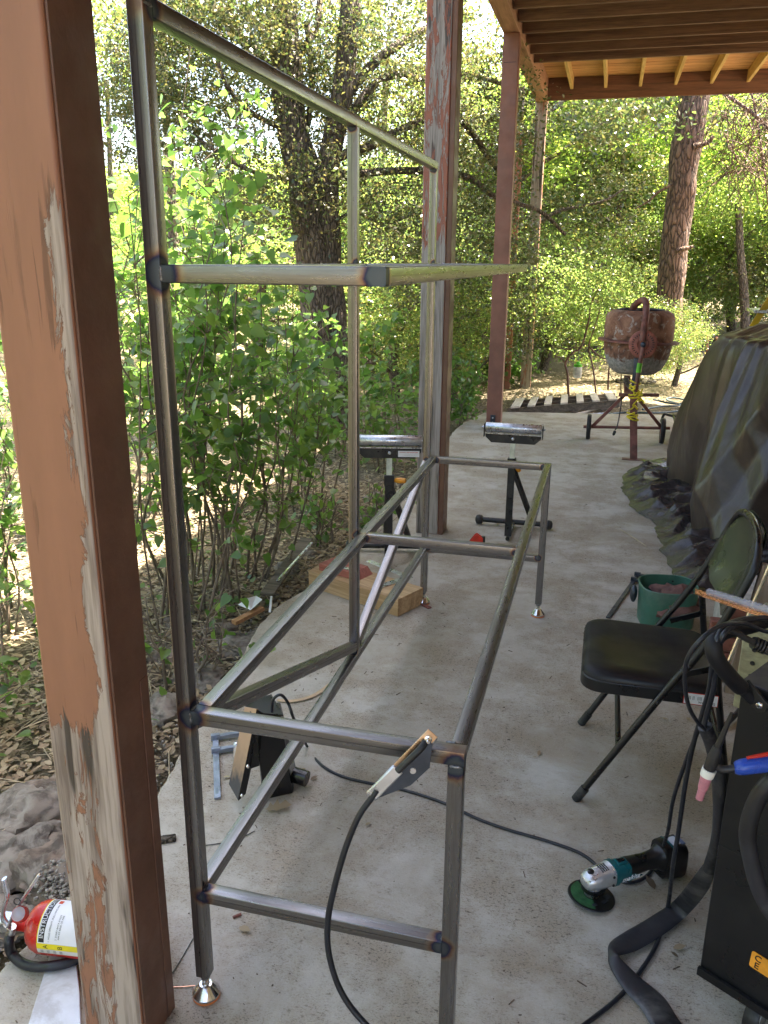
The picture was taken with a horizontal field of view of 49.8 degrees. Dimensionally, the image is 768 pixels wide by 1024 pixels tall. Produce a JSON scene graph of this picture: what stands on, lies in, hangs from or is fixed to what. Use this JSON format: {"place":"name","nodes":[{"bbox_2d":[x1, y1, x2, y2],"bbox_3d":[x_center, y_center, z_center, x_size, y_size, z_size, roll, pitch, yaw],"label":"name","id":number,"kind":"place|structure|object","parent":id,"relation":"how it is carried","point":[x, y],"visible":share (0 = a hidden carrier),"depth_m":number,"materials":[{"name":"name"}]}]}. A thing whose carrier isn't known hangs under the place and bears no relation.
{"place":"outdoors","nodes":[
{"label":"outdoors","id":0,"kind":"place"},
{"bbox_2d":[0,244,767,971],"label":"ground","id":1,"kind":"structure","parent":0,"point":[548,388],"depth_m":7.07,"materials":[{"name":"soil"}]},
{"bbox_2d":[0,334,32,639],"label":"leafy shrub","id":2,"kind":"object","parent":1,"relation":"on","point":[9,516],"visible":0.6,"depth_m":3.98,"materials":[{"name":"green plant"}]},
{"bbox_2d":[0,892,35,948],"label":"rock","id":3,"kind":"object","parent":1,"relation":"on","point":[11,905],"visible":0.18,"depth_m":2.32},
{"bbox_2d":[0,534,47,727],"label":"leafy shrub","id":4,"kind":"object","parent":1,"relation":"on","point":[5,660],"visible":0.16,"depth_m":3.41,"materials":[{"name":"green plant"}]},
{"bbox_2d":[0,779,60,834],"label":"rock","id":5,"kind":"object","parent":1,"relation":"on","point":[24,806],"visible":0.51,"depth_m":2.68,"materials":[{"name":"stone"}]},
{"bbox_2d":[0,819,61,893],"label":"rock","id":6,"kind":"object","parent":1,"relation":"on","point":[37,834],"visible":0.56,"depth_m":2.53,"materials":[{"name":"stone"}]},
{"bbox_2d":[9,831,68,905],"bbox_3d":[-0.966,1.078,2.480,0.342,0.158,0.271,16,23,41],"label":"rock","id":7,"kind":"object","parent":1,"relation":"on","point":[25,866],"visible":0.39,"depth_m":2.43,"materials":[{"name":"stone"}]},
{"bbox_2d":[0,118,149,423],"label":"leafy shrub","id":8,"kind":"object","parent":1,"relation":"on","point":[115,128],"visible":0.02,"depth_m":6.43,"materials":[{"name":"green plant"}]},
{"bbox_2d":[3,46,287,518],"bbox_3d":[-1.632,-1.487,5.669,1.751,3.238,1.788,5,17,14],"label":"leafy shrub","id":9,"kind":"object","parent":1,"relation":"on","point":[185,225],"visible":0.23,"depth_m":5.50,"materials":[{"name":"green plant"}]},
{"bbox_2d":[92,0,224,293],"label":"slim tree","id":10,"kind":"object","parent":1,"relation":"on","point":[109,169],"visible":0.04,"depth_m":12.78,"materials":[{"name":"green plant"}]},
{"bbox_2d":[150,691,177,729],"bbox_3d":[-0.914,0.810,3.395,0.220,0.115,0.277,-12,21,-35],"label":"rock","id":11,"kind":"object","parent":1,"relation":"on","point":[163,708],"visible":0.56,"depth_m":3.33,"materials":[{"name":"stone"}]},
{"bbox_2d":[0,539,348,965],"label":"gravel","id":12,"kind":"structure","parent":1,"relation":"on","point":[64,892],"depth_m":2.35,"materials":[{"name":"gravel"}]},
{"bbox_2d":[92,0,264,388],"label":"slim tree","id":13,"kind":"object","parent":1,"relation":"on","point":[170,234],"visible":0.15,"depth_m":10.68,"materials":[{"name":"green plant"}]},
{"bbox_2d":[169,661,226,693],"bbox_3d":[-0.808,0.727,3.626,0.282,0.122,0.220,11,20,31],"label":"rock","id":14,"kind":"object","parent":1,"relation":"on","point":[209,676],"visible":0.49,"depth_m":3.57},
{"bbox_2d":[106,95,291,638],"bbox_3d":[-1.028,-0.594,3.854,1.290,2.512,1.691,5,17,14],"label":"leafy shrub","id":15,"kind":"object","parent":1,"relation":"on","point":[225,437],"visible":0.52,"depth_m":3.74,"materials":[{"name":"green plant"}]},
{"bbox_2d":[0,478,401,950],"bbox_3d":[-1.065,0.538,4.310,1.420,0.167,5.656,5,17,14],"label":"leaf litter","id":16,"kind":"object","parent":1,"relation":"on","point":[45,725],"visible":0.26,"depth_m":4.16,"materials":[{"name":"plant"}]},
{"bbox_2d":[110,208,291,361],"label":"broadleaf tree","id":17,"kind":"object","parent":1,"relation":"on","point":[228,297],"visible":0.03,"depth_m":13.04,"materials":[{"name":"green plant"}]},
{"bbox_2d":[0,431,416,830],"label":"dry twigs","id":18,"kind":"object","parent":1,"relation":"on","point":[262,586],"depth_m":4.70,"materials":[{"name":"plant"}]},
{"bbox_2d":[142,579,275,691],"bbox_3d":[-0.854,0.515,3.553,0.746,0.538,0.511,-4,17,-14],"label":"leafy shrub","id":19,"kind":"object","parent":1,"relation":"on","point":[164,652],"visible":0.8,"depth_m":3.53,"materials":[{"name":"green plant"}]},
{"bbox_2d":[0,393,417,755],"bbox_3d":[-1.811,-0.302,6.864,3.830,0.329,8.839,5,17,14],"label":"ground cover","id":20,"kind":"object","parent":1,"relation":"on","point":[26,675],"visible":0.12,"depth_m":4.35,"materials":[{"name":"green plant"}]},
{"bbox_2d":[106,163,341,354],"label":"broadleaf tree","id":21,"kind":"object","parent":1,"relation":"on","point":[185,184],"visible":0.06,"depth_m":13.63,"materials":[{"name":"green plant"}]},
{"bbox_2d":[113,169,340,613],"bbox_3d":[-1.073,-0.543,4.182,1.275,2.180,1.548,-14,22,-40],"label":"leafy shrub","id":22,"kind":"object","parent":1,"relation":"on","point":[250,429],"visible":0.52,"depth_m":3.98,"materials":[{"name":"green plant"}]},
{"bbox_2d":[215,630,255,660],"bbox_3d":[-0.670,0.635,3.932,0.236,0.122,0.300,10,19,29],"label":"rock","id":23,"kind":"object","parent":1,"relation":"on","point":[241,639],"visible":0.47,"depth_m":3.85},
{"bbox_2d":[159,263,384,589],"bbox_3d":[-0.681,-0.468,4.580,1.258,1.816,1.270,-3,17,-11],"label":"leafy shrub","id":24,"kind":"object","parent":1,"relation":"on","point":[290,460],"visible":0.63,"depth_m":4.49,"materials":[{"name":"green plant"}]},
{"bbox_2d":[260,538,312,595],"bbox_3d":[-0.537,0.295,4.641,0.075,0.072,0.746,4,17,10],"label":"metal scrap","id":25,"kind":"object","parent":1,"relation":"on","point":[271,587],"visible":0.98,"depth_m":4.57,"materials":[{"name":"grey metal"}]},
{"bbox_2d":[181,151,419,381],"bbox_3d":[-1.716,-3.649,12.898,3.856,3.852,4.656,-10,20,-32],"label":"broadleaf tree","id":26,"kind":"object","parent":1,"relation":"on","point":[251,290],"visible":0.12,"depth_m":12.12,"materials":[{"name":"green plant"}]},
{"bbox_2d":[228,298,391,517],"bbox_3d":[-0.558,-0.721,5.846,1.292,1.567,1.340,5,17,14],"label":"leafy shrub","id":27,"kind":"object","parent":1,"relation":"on","point":[364,369],"visible":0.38,"depth_m":5.71,"materials":[{"name":"green plant"}]},
{"bbox_2d":[291,466,368,546],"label":"leafy shrub","id":28,"kind":"object","parent":1,"relation":"on","point":[331,505],"visible":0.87,"depth_m":5.25,"materials":[{"name":"green plant"}]},
{"bbox_2d":[251,206,412,358],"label":"broadleaf tree","id":29,"kind":"object","parent":1,"relation":"on","point":[346,260],"visible":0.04,"depth_m":14.21,"materials":[{"name":"green plant"}]},
{"bbox_2d":[256,308,411,463],"bbox_3d":[-0.482,-1.149,7.610,1.446,1.421,1.141,0,17,-3],"label":"leafy shrub","id":30,"kind":"object","parent":1,"relation":"on","point":[368,333],"visible":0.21,"depth_m":7.52,"materials":[{"name":"green plant"}]},
{"bbox_2d":[92,0,580,433],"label":"oak tree","id":31,"kind":"object","parent":1,"relation":"on","point":[312,179],"visible":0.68,"depth_m":8.24,"materials":[{"name":"green plant"}]},
{"bbox_2d":[338,467,415,532],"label":"leafy shrub","id":32,"kind":"object","parent":1,"relation":"on","point":[374,509],"visible":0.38,"depth_m":5.56,"materials":[{"name":"green plant"}]},
{"bbox_2d":[0,412,767,1023],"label":"concrete slab","id":33,"kind":"structure","parent":1,"relation":"on","point":[540,936],"depth_m":2.65,"materials":[{"name":"concrete"}]},
{"bbox_2d":[0,871,78,971],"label":"fire extinguisher","id":34,"kind":"object","parent":33,"relation":"on","point":[46,927],"visible":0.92,"depth_m":1.99,"materials":[{"name":"red paint"}]},
{"bbox_2d":[29,956,80,1023],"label":"white board","id":35,"kind":"object","parent":33,"relation":"on","point":[57,1001],"visible":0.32,"depth_m":1.92,"materials":[{"name":"paint"}]},
{"bbox_2d":[0,0,174,1023],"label":"wooden post","id":36,"kind":"object","parent":33,"relation":"on","point":[59,327],"visible":1,"depth_m":1.48,"materials":[{"name":"brown paint"}]},
{"bbox_2d":[211,732,238,799],"bbox_3d":[-0.539,0.856,2.835,0.100,0.032,0.360,-3,17,-12],"label":"bar clamp","id":37,"kind":"object","parent":33,"relation":"on","point":[216,749],"visible":0.77,"depth_m":2.90,"materials":[{"name":"metal"}]},
{"bbox_2d":[229,694,309,800],"bbox_3d":[-0.382,0.747,2.667,0.265,0.345,0.173,-13,21,-37],"label":"foot pedal","id":38,"kind":"object","parent":33,"relation":"on","point":[254,750],"visible":0.77,"depth_m":2.63,"materials":[{"name":"metal"}]},
{"bbox_2d":[126,0,550,1023],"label":"bench frame","id":39,"kind":"object","parent":33,"relation":"on","point":[222,702],"visible":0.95,"depth_m":1.78,"materials":[{"name":"metal"}]},
{"bbox_2d":[366,729,436,800],"bbox_3d":[0.034,0.477,1.561,0.135,0.141,0.033,-1,17,-7],"label":"earth clamp","id":40,"kind":"object","parent":39,"relation":"attached to","point":[410,766],"visible":0.98,"depth_m":1.56,"materials":[{"name":"silver metal"}]},
{"bbox_2d":[324,789,378,1023],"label":"ground cable","id":41,"kind":"object","parent":40,"relation":"attached to","point":[350,1006],"visible":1,"depth_m":1.61,"materials":[{"name":"rubber"}]},
{"bbox_2d":[309,566,422,616],"bbox_3d":[-0.102,0.388,4.290,0.608,0.092,0.205,14,21,37],"label":"timber block","id":42,"kind":"object","parent":33,"relation":"on","point":[410,597],"depth_m":4.16,"materials":[{"name":"brown wood"}]},
{"bbox_2d":[319,557,371,579],"bbox_3d":[-0.201,0.298,4.356,0.259,0.038,0.130,13,21,35],"label":"offcut board","id":43,"kind":"object","parent":42,"relation":"on","point":[365,570],"visible":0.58,"depth_m":4.32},
{"bbox_2d":[15,424,732,1022],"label":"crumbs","id":44,"kind":"object","parent":33,"relation":"on","point":[417,780],"visible":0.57,"depth_m":2.75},
{"bbox_2d":[345,435,423,567],"bbox_3d":[0.032,-0.090,4.701,0.523,0.770,0.376,1,17,1],"label":"roller stand","id":45,"kind":"object","parent":33,"relation":"on","point":[369,446],"visible":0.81,"depth_m":4.45,"materials":[{"name":"black paint"}]},
{"bbox_2d":[416,0,463,534],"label":"wooden post","id":46,"kind":"object","parent":33,"relation":"on","point":[444,25],"visible":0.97,"depth_m":4.73,"materials":[{"name":"brown paint"}]},
{"bbox_2d":[270,693,698,884],"bbox_3d":[0.239,0.645,2.438,1.343,0.723,0.357,10,19,29],"label":"pedal cable","id":47,"kind":"object","parent":33,"relation":"on","point":[672,802],"visible":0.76,"depth_m":2.50,"materials":[{"name":"rubber"}]},
{"bbox_2d":[486,32,520,422],"bbox_3d":[1.165,-2.641,8.148,0.150,3.668,0.165,5,17,14],"label":"wooden post","id":48,"kind":"object","parent":33,"relation":"on","point":[506,158],"visible":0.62,"depth_m":8.02,"materials":[{"name":"red paint"}]},
{"bbox_2d":[475,422,552,540],"bbox_3d":[0.814,-0.216,5.191,0.503,0.740,0.361,5,17,14],"label":"roller stand","id":49,"kind":"object","parent":33,"relation":"on","point":[507,430],"visible":0.81,"depth_m":4.99,"materials":[{"name":"black paint"}]},
{"bbox_2d":[606,571,644,618],"bbox_3d":[1.279,0.427,4.296,0.099,0.034,0.645,10,19,27],"label":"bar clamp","id":50,"kind":"object","parent":33,"relation":"on","point":[637,575],"visible":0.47,"depth_m":4.32,"materials":[{"name":"metal"}]},
{"bbox_2d":[568,834,688,912],"bbox_3d":[0.674,0.989,2.290,0.356,0.118,0.128,-6,18,-20],"label":"angle grinder","id":51,"kind":"object","parent":33,"relation":"on","point":[588,890],"visible":0.96,"depth_m":2.26,"materials":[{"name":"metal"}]},
{"bbox_2d":[583,297,678,460],"bbox_3d":[2.264,-1.255,7.546,0.807,1.392,0.963,5,17,14],"label":"concrete mixer","id":52,"kind":"object","parent":33,"relation":"on","point":[638,342],"visible":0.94,"depth_m":7.21,"materials":[{"name":"red paint"}]},
{"bbox_2d":[608,865,713,1023],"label":"cable sleeve","id":53,"kind":"object","parent":33,"relation":"on","point":[651,1002],"visible":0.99,"depth_m":2.03,"materials":[{"name":"fabric"}]},
{"bbox_2d":[630,574,698,629],"bbox_3d":[1.346,0.436,3.997,0.312,0.196,0.266,5,17,14],"label":"green tub","id":54,"kind":"object","parent":33,"relation":"on","point":[650,603],"visible":0.69,"depth_m":3.92,"materials":[{"name":"plastic"}]},
{"bbox_2d":[648,583,698,600],"bbox_3d":[1.407,0.406,3.996,0.210,0.125,0.184,-2,17,-9],"label":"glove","id":55,"kind":"object","parent":54,"relation":"in","point":[667,588],"visible":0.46,"depth_m":3.98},
{"bbox_2d":[572,509,766,801],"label":"folding chair","id":56,"kind":"object","parent":33,"relation":"on","point":[632,659],"visible":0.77,"depth_m":2.64,"materials":[{"name":"black plastic"}]},
{"bbox_2d":[723,562,767,694],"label":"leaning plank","id":57,"kind":"object","parent":56,"relation":"on","point":[762,599],"visible":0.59,"depth_m":2.39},
{"bbox_2d":[620,321,767,594],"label":"tarp heap","id":58,"kind":"object","parent":33,"relation":"on","point":[698,487],"visible":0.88,"depth_m":5.12,"materials":[{"name":"fabric"}]},
{"bbox_2d":[697,609,767,1023],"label":"welding cart","id":59,"kind":"object","parent":33,"relation":"on","point":[734,961],"visible":0.85,"depth_m":1.77,"materials":[{"name":"black"}]},
{"bbox_2d":[581,616,767,1023],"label":"cart cable","id":60,"kind":"object","parent":59,"relation":"hanging from","point":[606,1007],"visible":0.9,"depth_m":1.91,"materials":[{"name":"rubber"}]},
{"bbox_2d":[698,722,726,874],"bbox_3d":[0.716,0.636,1.804,0.149,0.433,0.053,-14,22,-39],"label":"cable","id":61,"kind":"object","parent":59,"relation":"hanging from","point":[709,739],"visible":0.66,"depth_m":1.79,"materials":[{"name":"rubber"}]},
{"bbox_2d":[683,621,767,730],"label":"cart cable","id":62,"kind":"object","parent":59,"relation":"attached to","point":[700,639],"visible":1,"depth_m":1.57,"materials":[{"name":"rubber"}]},
{"bbox_2d":[695,712,767,800],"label":"welding torch","id":63,"kind":"object","parent":59,"relation":"hanging from","point":[750,764],"visible":1,"depth_m":1.57,"materials":[{"name":"plastic"}]},
{"bbox_2d":[695,589,767,615],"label":"filler rods","id":64,"kind":"object","parent":59,"relation":"attached to","point":[727,602],"visible":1,"depth_m":1.79,"materials":[{"name":"orange metal"}]},
{"bbox_2d":[702,615,767,726],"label":"cart cable","id":65,"kind":"object","parent":59,"relation":"attached to","point":[722,636],"visible":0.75,"depth_m":1.65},
{"bbox_2d":[728,629,767,655],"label":"cable connector","id":66,"kind":"object","parent":59,"relation":"on","point":[758,644],"visible":0.91,"depth_m":1.63,"materials":[{"name":"black rubber"}]},
{"bbox_2d":[733,603,767,707],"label":"machine","id":67,"kind":"object","parent":59,"relation":"on","point":[751,661],"visible":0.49,"depth_m":2.17,"materials":[{"name":"beige"}]},
{"bbox_2d":[727,565,767,662],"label":"metal angle","id":68,"kind":"object","parent":67,"relation":"attached to","point":[752,605],"visible":0.62,"depth_m":2.30,"materials":[{"name":"silver metal"}]},
{"bbox_2d":[738,773,767,919],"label":"torch hose","id":69,"kind":"object","parent":59,"relation":"hanging from","point":[755,804],"visible":1,"depth_m":1.61,"materials":[{"name":"rubber"}]},
{"bbox_2d":[300,0,492,364],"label":"slim tree","id":70,"kind":"object","parent":1,"relation":"on","point":[475,2],"visible":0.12,"depth_m":12.94,"materials":[{"name":"green plant"}]},
{"bbox_2d":[344,361,455,473],"bbox_3d":[0.094,-0.791,7.144,1.025,1.005,0.918,5,17,14],"label":"leafy shrub","id":71,"kind":"object","parent":1,"relation":"on","point":[377,423],"visible":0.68,"depth_m":7.07,"materials":[{"name":"green plant"}]},
{"bbox_2d":[287,207,555,398],"bbox_3d":[0.222,-2.700,11.018,3.608,2.876,2.989,12,20,34],"label":"broadleaf tree","id":72,"kind":"object","parent":1,"relation":"on","point":[368,298],"visible":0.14,"depth_m":10.71,"materials":[{"name":"green plant"}]},
{"bbox_2d":[347,252,533,399],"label":"broadleaf tree","id":73,"kind":"object","parent":1,"relation":"on","point":[457,323],"visible":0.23,"depth_m":10.46,"materials":[{"name":"green plant"}]},
{"bbox_2d":[399,336,487,426],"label":"leafy shrub","id":74,"kind":"object","parent":1,"relation":"on","point":[465,400],"visible":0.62,"depth_m":8.85,"materials":[{"name":"green plant"}]},
{"bbox_2d":[341,193,556,372],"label":"broadleaf tree","id":75,"kind":"object","parent":1,"relation":"on","point":[376,353],"visible":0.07,"depth_m":13.23,"materials":[{"name":"plant"}]},
{"bbox_2d":[339,146,569,350],"bbox_3d":[0.937,-4.262,14.319,4.656,4.094,3.856,7,18,20],"label":"broadleaf tree","id":76,"kind":"object","parent":1,"relation":"on","point":[543,243],"depth_m":13.56,"materials":[{"name":"green plant"}]},
{"bbox_2d":[360,182,597,380],"bbox_3d":[1.405,-3.267,12.379,3.841,3.167,3.182,16,23,41],"label":"broadleaf tree","id":77,"kind":"object","parent":1,"relation":"on","point":[518,284],"visible":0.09,"depth_m":11.74,"materials":[{"name":"green plant"}]},
{"bbox_2d":[360,36,619,357],"bbox_3d":[1.973,-5.413,15.108,5.400,5.828,5.203,-4,18,-15],"label":"broadleaf tree","id":78,"kind":"object","parent":1,"relation":"on","point":[553,167],"visible":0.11,"depth_m":13.97,"materials":[{"name":"green plant"}]},
{"bbox_2d":[414,92,612,339],"bbox_3d":[2.245,-5.725,16.927,4.253,5.388,4.126,-6,18,-21],"label":"broadleaf tree","id":79,"kind":"object","parent":1,"relation":"on","point":[524,187],"visible":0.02,"depth_m":15.81,"materials":[{"name":"plant"}]},
{"bbox_2d":[504,130,523,388],"bbox_3d":[1.642,-3.583,11.070,0.235,4.080,0.791,5,17,14],"label":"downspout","id":80,"kind":"object","parent":1,"relation":"on","point":[507,378],"visible":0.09,"depth_m":11.51,"materials":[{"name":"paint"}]},
{"bbox_2d":[475,338,552,383],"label":"leafy shrub","id":81,"kind":"object","parent":1,"relation":"on","point":[515,371],"visible":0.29,"depth_m":12.11,"materials":[{"name":"green plant"}]},
{"bbox_2d":[520,102,547,388],"bbox_3d":[2.063,-3.537,11.470,0.145,3.868,0.140,5,17,14],"label":"wooden post","id":82,"kind":"object","parent":1,"relation":"on","point":[526,368],"visible":0.42,"depth_m":11.21,"materials":[{"name":"wood"}]},
{"bbox_2d":[456,168,625,348],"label":"broadleaf tree","id":83,"kind":"object","parent":1,"relation":"on","point":[570,228],"visible":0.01,"depth_m":15.87,"materials":[{"name":"green plant"}]},
{"bbox_2d":[474,200,632,372],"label":"broadleaf tree","id":84,"kind":"object","parent":1,"relation":"on","point":[544,363],"visible":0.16,"depth_m":13.68,"materials":[{"name":"green plant"}]},
{"bbox_2d":[508,391,619,412],"bbox_3d":[2.247,-1.350,10.306,1.969,0.252,1.011,-4,18,-16],"label":"pallet","id":85,"kind":"object","parent":1,"relation":"on","point":[606,400],"visible":0.89,"depth_m":9.93,"materials":[{"name":"grey wood"}]},
{"bbox_2d":[402,0,743,367],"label":"broadleaf tree","id":86,"kind":"object","parent":1,"relation":"on","point":[600,123],"visible":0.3,"depth_m":13.41,"materials":[{"name":"plant"}]},
{"bbox_2d":[522,98,668,343],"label":"broadleaf tree","id":87,"kind":"object","parent":1,"relation":"on","point":[651,155],"visible":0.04,"depth_m":16.31,"materials":[{"name":"plant"}]},
{"bbox_2d":[539,212,657,359],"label":"broadleaf tree","id":88,"kind":"object","parent":1,"relation":"on","point":[620,253],"visible":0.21,"depth_m":14.92,"materials":[{"name":"green plant"}]},
{"bbox_2d":[487,99,712,331],"bbox_3d":[4.410,-6.757,18.424,5.315,6.512,6.829,7,18,20],"label":"broadleaf tree","id":89,"kind":"object","parent":1,"relation":"on","point":[641,153],"visible":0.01,"depth_m":16.90,"materials":[{"name":"green plant"}]},
{"bbox_2d":[508,248,697,395],"bbox_3d":[3.251,-2.629,11.395,3.005,1.927,1.676,-10,20,-31],"label":"manzanita","id":90,"kind":"object","parent":1,"relation":"on","point":[589,306],"visible":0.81,"depth_m":10.82,"materials":[{"name":"green plant"}]},
{"bbox_2d":[524,100,723,350],"bbox_3d":[4.645,-5.436,16.477,3.883,5.092,4.003,11,20,32],"label":"broadleaf tree","id":91,"kind":"object","parent":1,"relation":"on","point":[603,182],"visible":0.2,"depth_m":15.75,"materials":[{"name":"plant"}]},
{"bbox_2d":[525,157,762,314],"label":"broadleaf tree","id":92,"kind":"object","parent":1,"relation":"on","point":[696,267],"visible":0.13,"depth_m":16.85,"materials":[{"name":"green plant"}]},
{"bbox_2d":[567,95,723,343],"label":"slim tree","id":93,"kind":"object","parent":1,"relation":"on","point":[715,98],"visible":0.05,"depth_m":16.86,"materials":[{"name":"green plant"}]},
{"bbox_2d":[579,94,757,278],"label":"broadleaf tree","id":94,"kind":"object","parent":1,"relation":"on","point":[707,155],"visible":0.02,"depth_m":19.13,"materials":[{"name":"green plant"}]},
{"bbox_2d":[619,290,727,386],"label":"leafy shrub","id":95,"kind":"object","parent":1,"relation":"on","point":[680,354],"visible":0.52,"depth_m":12.08,"materials":[{"name":"green plant"}]},
{"bbox_2d":[580,166,767,320],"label":"broadleaf tree","id":96,"kind":"object","parent":1,"relation":"on","point":[659,208],"visible":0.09,"depth_m":16.82,"materials":[{"name":"green plant"}]},
{"bbox_2d":[613,128,767,330],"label":"broadleaf tree","id":97,"kind":"object","parent":1,"relation":"on","point":[707,182],"visible":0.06,"depth_m":17.77,"materials":[{"name":"green plant"}]},
{"bbox_2d":[634,93,767,369],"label":"pine tree","id":98,"kind":"object","parent":1,"relation":"on","point":[684,159],"visible":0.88,"depth_m":12.11,"materials":[{"name":"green plant"}]},
{"bbox_2d":[639,159,767,331],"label":"broadleaf tree","id":99,"kind":"object","parent":1,"relation":"on","point":[731,318],"visible":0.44,"depth_m":16.27,"materials":[{"name":"green plant"}]},
{"bbox_2d":[641,93,767,327],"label":"slim tree","id":100,"kind":"object","parent":1,"relation":"on","point":[743,286],"visible":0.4,"depth_m":15.31,"materials":[{"name":"green plant"}]},
{"bbox_2d":[645,94,767,318],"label":"broadleaf tree","id":101,"kind":"object","parent":1,"relation":"on","point":[719,149],"visible":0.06,"depth_m":17.96,"materials":[{"name":"green plant"}]},
{"bbox_2d":[657,137,767,314],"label":"broadleaf tree","id":102,"kind":"object","parent":1,"relation":"on","point":[745,229],"visible":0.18,"depth_m":16.52,"materials":[{"name":"green plant"}]},
{"bbox_2d":[675,94,767,317],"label":"broadleaf tree","id":103,"kind":"object","parent":1,"relation":"on","point":[757,279],"visible":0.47,"depth_m":15.85,"materials":[{"name":"plant"}]},
{"bbox_2d":[92,0,746,216],"label":"sky","id":104,"kind":"structure","parent":0,"point":[492,30],"materials":[{"name":"white"}]},
{"bbox_3d":[3.091,-0.214,0.351,0.225,3.790,15.600,5,17,14],"label":"house wall","id":105,"kind":"object","parent":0,"visible":0},
{"bbox_2d":[488,0,767,102],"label":"wooden deck","id":106,"kind":"structure","parent":105,"relation":"on","point":[596,49],"depth_m":8.30,"materials":[{"name":"paint"}]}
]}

